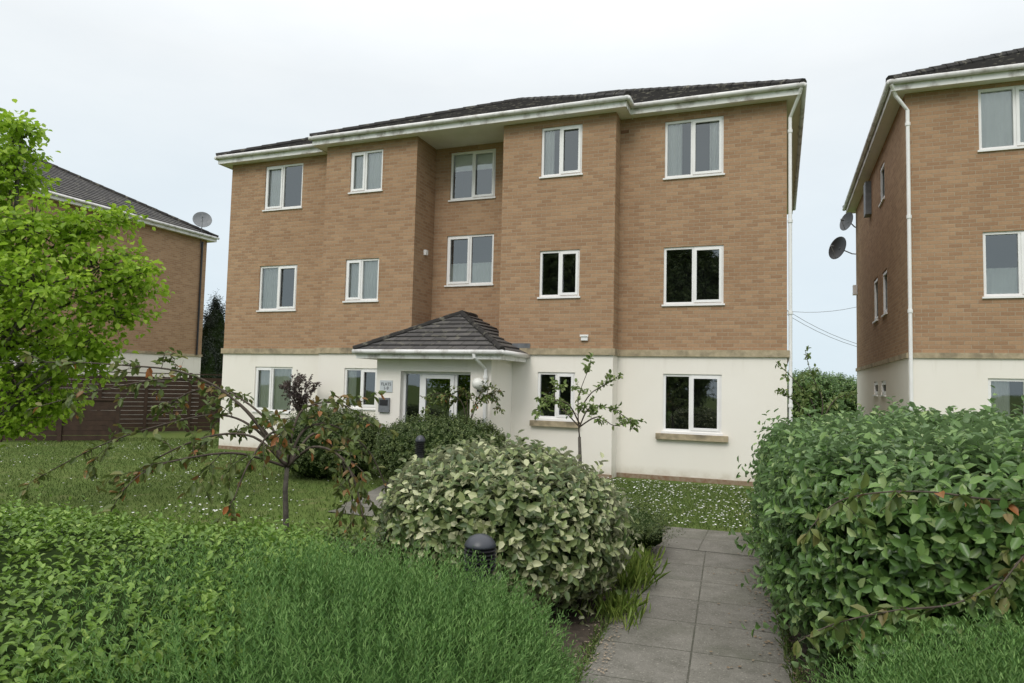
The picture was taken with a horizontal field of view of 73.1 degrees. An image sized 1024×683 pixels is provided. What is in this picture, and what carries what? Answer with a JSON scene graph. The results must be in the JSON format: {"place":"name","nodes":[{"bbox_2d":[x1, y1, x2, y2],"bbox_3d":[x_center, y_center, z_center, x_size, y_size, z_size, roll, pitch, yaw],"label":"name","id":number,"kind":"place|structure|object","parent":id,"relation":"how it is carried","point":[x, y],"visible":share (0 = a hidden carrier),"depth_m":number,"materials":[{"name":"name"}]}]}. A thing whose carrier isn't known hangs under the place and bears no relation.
{"place":"outdoors","nodes":[
{"label":"outdoors","id":0,"kind":"place"},
{"bbox_2d":[342,481,393,507],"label":"path","id":1,"kind":"structure","parent":0,"point":[373,494],"depth_m":10.86,"materials":[{"name":"concrete"}]},
{"bbox_2d":[0,422,787,679],"bbox_3d":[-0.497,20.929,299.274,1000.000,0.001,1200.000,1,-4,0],"label":"ground","id":2,"kind":"structure","parent":0,"point":[174,434],"depth_m":11.52,"materials":[{"name":"green plant"}]},
{"bbox_2d":[0,399,120,441],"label":"wooden fence","id":3,"kind":"object","parent":2,"relation":"on","point":[96,417],"visible":0.38,"depth_m":19.25,"materials":[{"name":"brown wood"}]},
{"bbox_2d":[0,99,174,446],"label":"leafy tree","id":4,"kind":"object","parent":2,"relation":"on","point":[76,233],"visible":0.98,"depth_m":8.91,"materials":[{"name":"green plant"}]},
{"bbox_2d":[0,154,219,418],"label":"apartment building","id":5,"kind":"structure","parent":2,"relation":"on","point":[171,243],"depth_m":26.93,"materials":[{"name":"brick"}]},
{"bbox_2d":[192,212,211,246],"bbox_3d":[-12.803,-4.649,28.521,0.437,1.482,0.656,-1,-4,35],"label":"satellite dish","id":6,"kind":"object","parent":5,"relation":"attached to","point":[202,219],"visible":1,"depth_m":28.59,"materials":[{"name":"grey metal"}]},
{"bbox_2d":[1,371,221,432],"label":"wooden fence","id":7,"kind":"object","parent":2,"relation":"on","point":[135,412],"visible":0.32,"depth_m":22.91,"materials":[{"name":"brown wood"}]},
{"bbox_2d":[198,335,221,418],"bbox_3d":[-13.128,1.546,29.314,1.777,3.706,1.845,4,-5,-40],"label":"conifer","id":8,"kind":"object","parent":2,"relation":"on","point":[208,361],"visible":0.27,"depth_m":29.18,"materials":[{"name":"green plant"}]},
{"bbox_2d":[202,288,225,418],"bbox_3d":[-13.347,0.557,30.976,2.554,5.950,2.402,-1,-4,34],"label":"conifer","id":9,"kind":"object","parent":2,"relation":"on","point":[214,326],"visible":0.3,"depth_m":30.67,"materials":[{"name":"green plant"}]},
{"bbox_2d":[278,370,321,414],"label":"purple shrub","id":10,"kind":"object","parent":2,"relation":"on","point":[293,394],"visible":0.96,"depth_m":16.08,"materials":[{"name":"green plant"}]},
{"bbox_2d":[276,405,383,478],"bbox_3d":[-3.490,1.928,13.418,2.264,1.406,1.965,1,-4,0],"label":"round bush","id":11,"kind":"object","parent":2,"relation":"on","point":[314,468],"visible":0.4,"depth_m":12.78,"materials":[{"name":"green plant"}]},
{"bbox_2d":[5,443,753,527],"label":"daisies","id":12,"kind":"object","parent":2,"relation":"on","point":[609,483],"visible":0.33,"depth_m":11.52,"materials":[{"name":"white plant"}]},
{"bbox_2d":[415,435,425,466],"bbox_3d":[-1.458,1.990,10.893,0.169,1.027,0.169,1,-4,0],"label":"bollard light","id":13,"kind":"object","parent":2,"relation":"on","point":[420,441],"visible":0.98,"depth_m":10.86,"materials":[{"name":"black metal"}]},
{"bbox_2d":[368,409,509,481],"bbox_3d":[-1.260,1.913,12.403,2.627,1.415,1.932,1,-4,0],"label":"round bush","id":14,"kind":"object","parent":2,"relation":"on","point":[439,431],"visible":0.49,"depth_m":11.88,"materials":[{"name":"green plant"}]},
{"bbox_2d":[420,380,504,419],"bbox_3d":[-0.973,1.696,13.206,1.674,1.931,0.638,1,-4,0],"label":"slender shrub","id":15,"kind":"object","parent":2,"relation":"on","point":[491,397],"visible":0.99,"depth_m":13.29,"materials":[{"name":"green plant"}]},
{"bbox_2d":[214,78,806,486],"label":"apartment building","id":16,"kind":"structure","parent":2,"relation":"on","point":[521,251],"depth_m":14.74,"materials":[{"name":"brown brick"}]},
{"bbox_2d":[251,367,292,413],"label":"window","id":17,"kind":"structure","parent":16,"relation":"in","point":[268,394],"depth_m":17.79,"materials":[{"name":"white plastic"}]},
{"bbox_2d":[256,265,296,311],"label":"window","id":18,"kind":"structure","parent":16,"relation":"in","point":[278,284],"depth_m":18.10,"materials":[{"name":"white plastic"}]},
{"bbox_2d":[262,163,302,211],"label":"window","id":19,"kind":"structure","parent":16,"relation":"in","point":[284,183],"depth_m":18.27,"materials":[{"name":"white plastic"}]},
{"bbox_2d":[342,368,376,409],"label":"window","id":20,"kind":"structure","parent":16,"relation":"in","point":[358,381],"depth_m":16.45,"materials":[{"name":"white plastic"}]},
{"bbox_2d":[342,258,378,302],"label":"window","id":21,"kind":"structure","parent":16,"relation":"in","point":[362,275],"depth_m":16.49,"materials":[{"name":"white plastic"}]},
{"bbox_2d":[348,149,382,193],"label":"window","id":22,"kind":"structure","parent":16,"relation":"in","point":[366,166],"depth_m":16.65,"materials":[{"name":"white plastic"}]},
{"bbox_2d":[421,374,454,418],"bbox_3d":[-1.558,1.671,14.289,0.738,1.971,0.121,0,-4,21],"label":"door","id":23,"kind":"structure","parent":16,"relation":"in","point":[424,376],"depth_m":14.39,"materials":[{"name":"white plastic"}]},
{"bbox_2d":[444,234,493,286],"bbox_3d":[-0.874,-1.918,16.837,1.286,1.263,0.835,0,-4,21],"label":"window","id":24,"kind":"structure","parent":16,"relation":"in","point":[469,257],"depth_m":16.69,"materials":[{"name":"white plastic"}]},
{"bbox_2d":[448,149,495,201],"bbox_3d":[-0.809,-3.979,16.962,1.242,1.234,0.835,0,-4,21],"label":"window","id":25,"kind":"structure","parent":16,"relation":"in","point":[472,172],"depth_m":16.86,"materials":[{"name":"white plastic"}]},
{"bbox_2d":[529,372,579,427],"bbox_3d":[1.047,1.226,14.813,1.080,1.157,0.890,0,-4,21],"label":"window","id":26,"kind":"structure","parent":16,"relation":"in","point":[557,418],"depth_m":14.57,"materials":[{"name":"white plastic"}]},
{"bbox_2d":[537,249,579,298],"bbox_3d":[1.137,-1.411,15.001,0.947,1.055,0.835,0,-4,21],"label":"window","id":27,"kind":"structure","parent":16,"relation":"in","point":[559,269],"depth_m":15.32,"materials":[{"name":"white plastic"}]},
{"bbox_2d":[539,124,582,178],"bbox_3d":[1.200,-4.061,15.170,0.973,1.138,0.835,0,-4,21],"label":"window","id":28,"kind":"structure","parent":16,"relation":"in","point":[561,146],"depth_m":15.03,"materials":[{"name":"white plastic"}]},
{"bbox_2d":[655,374,727,441],"bbox_3d":[3.747,1.336,14.244,1.412,1.345,0.890,0,-4,21],"label":"window","id":29,"kind":"structure","parent":16,"relation":"in","point":[692,403],"depth_m":14.56,"materials":[{"name":"white plastic"}]},
{"bbox_2d":[661,245,724,305],"bbox_3d":[3.829,-1.322,14.436,1.252,1.249,0.835,0,-4,21],"label":"window","id":30,"kind":"structure","parent":16,"relation":"in","point":[693,275],"depth_m":14.76,"materials":[{"name":"white plastic"}]},
{"bbox_2d":[663,116,724,179],"bbox_3d":[3.886,-3.974,14.607,1.240,1.264,0.835,0,-4,21],"label":"window","id":31,"kind":"structure","parent":16,"relation":"in","point":[694,148],"depth_m":14.49,"materials":[{"name":"white plastic"}]},
{"bbox_2d":[787,310,856,343],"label":"overhead cable","id":32,"kind":"object","parent":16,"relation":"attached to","point":[823,330],"visible":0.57,"depth_m":45.16,"materials":[{"name":"black rubber"}]},
{"bbox_2d":[511,549,634,681],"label":"soil bed","id":33,"kind":"object","parent":2,"relation":"on","point":[581,636],"depth_m":5.31,"materials":[{"name":"brown soil"}]},
{"bbox_2d":[0,486,354,682],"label":"clipped hedge","id":34,"kind":"object","parent":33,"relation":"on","point":[41,554],"visible":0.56,"depth_m":3.29,"materials":[{"name":"green plant"}]},
{"bbox_2d":[0,347,398,546],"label":"weeping tree","id":35,"kind":"object","parent":33,"relation":"on","point":[286,456],"visible":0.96,"depth_m":5.93,"materials":[{"name":"green plant"}]},
{"bbox_2d":[0,524,597,682],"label":"lavender bush","id":36,"kind":"object","parent":33,"relation":"on","point":[357,626],"visible":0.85,"depth_m":3.00,"materials":[{"name":"green plant"}]},
{"bbox_2d":[302,515,407,578],"bbox_3d":[-1.304,1.739,4.993,1.218,0.810,1.162,3,-4,-22],"label":"infill shrub","id":37,"kind":"object","parent":33,"relation":"on","point":[354,536],"visible":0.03,"depth_m":5.09,"materials":[{"name":"green plant"}]},
{"bbox_2d":[464,533,496,595],"bbox_3d":[-0.222,1.718,4.650,0.222,0.834,0.222,1,-4,0],"label":"bollard light","id":38,"kind":"object","parent":33,"relation":"on","point":[485,544],"visible":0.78,"depth_m":4.59,"materials":[{"name":"black metal"}]},
{"bbox_2d":[371,429,643,626],"bbox_3d":[-0.066,1.528,6.074,2.369,1.514,2.300,1,-4,0],"label":"rounded shrub","id":39,"kind":"object","parent":33,"relation":"on","point":[554,519],"visible":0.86,"depth_m":5.33,"materials":[{"name":"green plant"}]},
{"bbox_2d":[577,581,650,632],"bbox_3d":[0.831,2.119,5.699,0.604,0.218,1.020,0,-4,20],"label":"grass clump","id":40,"kind":"object","parent":33,"relation":"on","point":[620,604],"visible":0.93,"depth_m":5.55,"materials":[{"name":"green plant"}]},
{"bbox_2d":[611,552,670,597],"bbox_3d":[1.143,2.149,6.528,0.706,0.277,1.204,1,-4,0],"label":"grass clump","id":41,"kind":"object","parent":33,"relation":"on","point":[636,569],"visible":0.78,"depth_m":6.36,"materials":[{"name":"green plant"}]},
{"bbox_2d":[624,543,669,570],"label":"grass clump","id":42,"kind":"object","parent":33,"relation":"on","point":[645,553],"visible":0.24,"depth_m":7.19,"materials":[{"name":"green plant"}]},
{"bbox_2d":[617,481,692,557],"bbox_3d":[1.472,1.988,7.896,1.118,0.799,1.775,1,-4,0],"label":"shrub","id":43,"kind":"object","parent":33,"relation":"on","point":[648,529],"visible":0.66,"depth_m":7.47,"materials":[{"name":"green plant"}]},
{"bbox_2d":[531,352,646,467],"bbox_3d":[1.087,1.330,9.990,1.647,2.352,1.102,1,-4,0],"label":"young tree","id":44,"kind":"object","parent":2,"relation":"on","point":[591,409],"visible":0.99,"depth_m":9.96,"materials":[{"name":"green plant"}]},
{"bbox_2d":[787,367,846,424],"bbox_3d":[15.182,2.930,35.832,3.988,3.231,3.894,1,-4,0],"label":"distant tree","id":45,"kind":"object","parent":2,"relation":"on","point":[829,388],"visible":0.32,"depth_m":34.72,"materials":[{"name":"green plant"}]},
{"bbox_2d":[775,345,861,420],"bbox_3d":[4.757,1.351,10.790,1.339,2.585,0.548,2,-4,-10],"label":"young tree","id":46,"kind":"object","parent":2,"relation":"on","point":[816,388],"visible":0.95,"depth_m":10.78,"materials":[{"name":"green plant"}]},
{"bbox_2d":[780,608,856,682],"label":"soil bed","id":47,"kind":"object","parent":2,"relation":"on","point":[804,649],"depth_m":4.63,"materials":[{"name":"brown soil"}]},
{"bbox_2d":[728,385,1023,682],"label":"tall hedge","id":48,"kind":"object","parent":47,"relation":"on","point":[919,549],"visible":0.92,"depth_m":4.04,"materials":[{"name":"green plant"}]},
{"bbox_2d":[793,471,1023,658],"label":"weeping tree","id":49,"kind":"object","parent":47,"relation":"on","point":[1009,581],"visible":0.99,"depth_m":3.29,"materials":[{"name":"green plant"}]},
{"bbox_2d":[803,599,1023,682],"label":"lavender bush","id":50,"kind":"object","parent":47,"relation":"on","point":[1012,671],"visible":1,"depth_m":2.89,"materials":[{"name":"green plant"}]},
{"bbox_2d":[820,370,856,417],"bbox_3d":[17.363,3.167,37.847,4.687,3.204,3.724,1,-4,0],"label":"distant tree","id":51,"kind":"object","parent":2,"relation":"on","point":[846,384],"visible":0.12,"depth_m":36.66,"materials":[{"name":"green plant"}]},
{"bbox_2d":[842,47,1023,420],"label":"apartment building","id":52,"kind":"structure","parent":2,"relation":"on","point":[934,201],"depth_m":12.86,"materials":[{"name":"brick"}]},
{"bbox_2d":[829,236,855,258],"bbox_3d":[10.372,-2.933,21.606,0.807,0.725,0.630,0,-4,16],"label":"satellite dish","id":53,"kind":"object","parent":52,"relation":"attached to","point":[837,247],"visible":1,"depth_m":21.71,"materials":[{"name":"black metal"}]},
{"bbox_2d":[840,212,855,230],"bbox_3d":[10.513,-3.763,21.701,0.459,0.584,0.516,-1,-5,37],"label":"satellite dish","id":54,"kind":"object","parent":52,"relation":"attached to","point":[846,220],"visible":1,"depth_m":21.68,"materials":[{"name":"grey metal"}]},
{"bbox_2d":[872,278,877,323],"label":"window","id":55,"kind":"structure","parent":52,"relation":"in","point":[876,281],"depth_m":17.51,"materials":[{"name":"white plastic"}]},
{"bbox_2d":[872,382,877,395],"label":"window","id":56,"kind":"structure","parent":52,"relation":"in","point":[876,383],"depth_m":17.49,"materials":[{"name":"white plastic"}]},
{"bbox_2d":[878,164,884,207],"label":"window","id":57,"kind":"structure","parent":52,"relation":"in","point":[882,169],"depth_m":16.44,"materials":[{"name":"white plastic"}]},
{"bbox_2d":[879,381,885,396],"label":"window","id":58,"kind":"structure","parent":52,"relation":"in","point":[884,382],"depth_m":16.18,"materials":[{"name":"white plastic"}]},
{"bbox_2d":[881,270,887,316],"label":"window","id":59,"kind":"structure","parent":52,"relation":"in","point":[885,273],"depth_m":16.04,"materials":[{"name":"white plastic"}]},
{"bbox_2d":[977,85,1023,151],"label":"window","id":60,"kind":"structure","parent":52,"relation":"in","point":[1000,109],"depth_m":12.73,"materials":[{"name":"white plastic"}]},
{"bbox_2d":[982,230,1023,298],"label":"window","id":61,"kind":"structure","parent":52,"relation":"in","point":[1003,251],"depth_m":12.61,"materials":[{"name":"white plastic"}]},
{"bbox_2d":[988,378,1023,420],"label":"window","id":62,"kind":"structure","parent":52,"relation":"in","point":[1009,392],"depth_m":12.47,"materials":[{"name":"white plastic"}]},
{"bbox_2d":[0,0,1023,380],"label":"sky","id":63,"kind":"structure","parent":0,"point":[139,99],"materials":[{"name":"white"}]},
{"bbox_2d":[328,507,759,556],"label":"path","id":64,"kind":"structure","parent":0,"point":[707,540],"depth_m":8.42,"materials":[{"name":"concrete"}]},
{"bbox_2d":[576,528,794,682],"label":"path","id":65,"kind":"structure","parent":0,"point":[673,637],"depth_m":5.22,"materials":[{"name":"concrete"}]},
{"bbox_2d":[574,519,669,673],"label":"fallen petals","id":66,"kind":"object","parent":65,"relation":"on","point":[607,639],"visible":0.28,"depth_m":4.93,"materials":[{"name":"beige plant"}]},
{"bbox_2d":[567,547,818,682],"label":"path edge weeds","id":67,"kind":"object","parent":65,"relation":"on","point":[786,645],"visible":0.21,"depth_m":4.88,"materials":[{"name":"green plant"}]},
{"bbox_2d":[708,533,811,682],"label":"fallen leaves","id":68,"kind":"object","parent":65,"relation":"on","point":[767,641],"visible":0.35,"depth_m":5.29,"materials":[{"name":"brown plant"}]},
{"bbox_2d":[787,314,856,346],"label":"overhead cable","id":69,"kind":"object","parent":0,"point":[822,333],"visible":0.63,"depth_m":45.15,"materials":[{"name":"black rubber"}]}
]}

